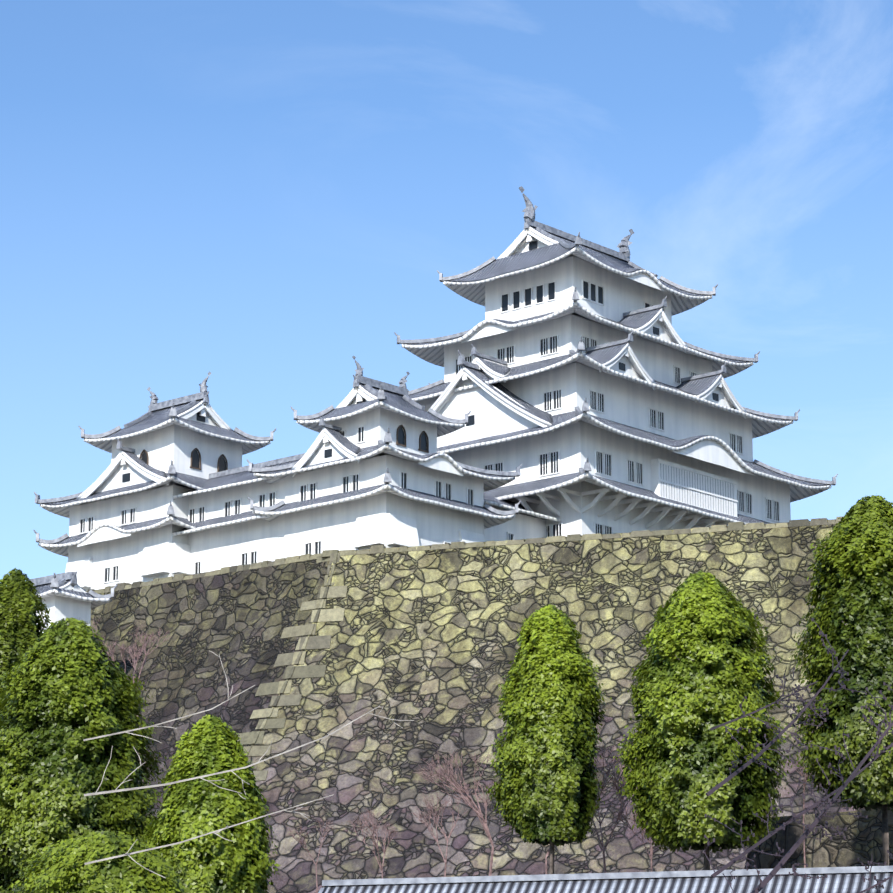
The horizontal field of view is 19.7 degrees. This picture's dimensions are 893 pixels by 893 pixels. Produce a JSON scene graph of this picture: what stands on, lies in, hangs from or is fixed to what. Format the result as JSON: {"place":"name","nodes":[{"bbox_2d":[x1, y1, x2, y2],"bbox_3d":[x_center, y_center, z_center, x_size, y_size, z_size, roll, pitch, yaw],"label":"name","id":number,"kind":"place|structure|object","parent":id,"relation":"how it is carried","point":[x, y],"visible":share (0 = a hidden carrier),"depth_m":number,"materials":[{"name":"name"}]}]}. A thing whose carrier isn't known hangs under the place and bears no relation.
{"place":"outdoors","nodes":[
{"label":"outdoors","id":0,"kind":"place"},
{"bbox_2d":[30,571,117,632],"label":"small turret building","id":1,"kind":"structure","parent":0,"point":[60,607],"depth_m":187.45,"materials":[{"name":"white paint"}]},
{"bbox_2d":[33,580,111,607],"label":"turret roof","id":2,"kind":"structure","parent":1,"relation":"on","point":[45,591],"depth_m":187.37,"materials":[{"name":"grey tile"}]},
{"bbox_2d":[83,651,413,877],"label":"twigs","id":3,"kind":"object","parent":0,"point":[135,788],"visible":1,"depth_m":28.55,"materials":[{"name":"grey wood"}]},
{"bbox_2d":[0,0,892,585],"label":"sky","id":4,"kind":"structure","parent":0,"point":[254,195],"materials":[{"name":"blue"}]},
{"bbox_2d":[87,519,887,892],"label":"wall","id":5,"kind":"structure","parent":0,"point":[423,649],"depth_m":176.99,"materials":[{"name":"stone"}]},
{"bbox_2d":[33,356,545,590],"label":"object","id":6,"kind":"object","parent":5,"relation":"on","point":[103,557],"visible":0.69,"depth_m":195.50,"materials":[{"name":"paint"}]},
{"bbox_2d":[38,384,560,556],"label":"roofs","id":7,"kind":"structure","parent":6,"relation":"on","point":[392,402],"depth_m":195.52,"materials":[{"name":"tile"}]},
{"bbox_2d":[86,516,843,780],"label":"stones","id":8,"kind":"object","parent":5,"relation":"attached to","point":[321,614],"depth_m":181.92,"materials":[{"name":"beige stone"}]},
{"bbox_2d":[394,186,837,537],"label":"castle keep","id":9,"kind":"structure","parent":5,"relation":"on","point":[713,475],"depth_m":213.08,"materials":[{"name":"white paint"}]},
{"bbox_2d":[402,226,830,523],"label":"keep roofs","id":10,"kind":"structure","parent":9,"relation":"on","point":[470,287],"depth_m":214.53,"materials":[{"name":"grey tile"}]},
{"bbox_2d":[704,618,892,892],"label":"twigs","id":11,"kind":"object","parent":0,"point":[789,853],"visible":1,"depth_m":5.89,"materials":[{"name":"plant"}]},
{"label":"ground","id":12,"kind":"structure","parent":0,"visible":0},
{"bbox_2d":[0,568,52,742],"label":"tree","id":13,"kind":"object","parent":12,"relation":"on","point":[22,623],"visible":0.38,"depth_m":122.31,"materials":[{"name":"green plant"}]},
{"bbox_2d":[0,617,167,892],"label":"tree","id":14,"kind":"object","parent":12,"relation":"on","point":[60,700],"depth_m":99.65,"materials":[{"name":"green plant"}]},
{"bbox_2d":[0,830,187,892],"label":"bush","id":15,"kind":"object","parent":12,"relation":"on","point":[63,869],"depth_m":85.11,"materials":[{"name":"green plant"}]},
{"bbox_2d":[141,714,279,892],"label":"tree","id":16,"kind":"object","parent":12,"relation":"on","point":[213,862],"depth_m":92.49,"materials":[{"name":"green plant"}]},
{"bbox_2d":[77,618,813,892],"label":"bare shrubs","id":17,"kind":"object","parent":12,"relation":"on","point":[459,790],"visible":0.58,"depth_m":116.84,"materials":[{"name":"brown plant"}]},
{"bbox_2d":[486,604,611,873],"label":"tree","id":18,"kind":"object","parent":12,"relation":"on","point":[546,788],"depth_m":109.79,"materials":[{"name":"green plant"}]},
{"bbox_2d":[318,866,892,892],"bbox_3d":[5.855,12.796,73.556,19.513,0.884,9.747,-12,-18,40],"label":"tiled roof","id":19,"kind":"structure","parent":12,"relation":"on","point":[843,883],"depth_m":73.16,"materials":[{"name":"grey tile"}]},
{"bbox_2d":[609,570,794,869],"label":"tree","id":20,"kind":"object","parent":12,"relation":"on","point":[681,753],"depth_m":105.12,"materials":[{"name":"green plant"}]},
{"bbox_2d":[744,808,892,868],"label":"wall","id":21,"kind":"structure","parent":12,"relation":"on","point":[862,842],"depth_m":111.42,"materials":[{"name":"stone"}]},
{"bbox_2d":[780,495,892,865],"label":"tree","id":22,"kind":"object","parent":12,"relation":"on","point":[853,581],"depth_m":97.43,"materials":[{"name":"green plant"}]}
]}

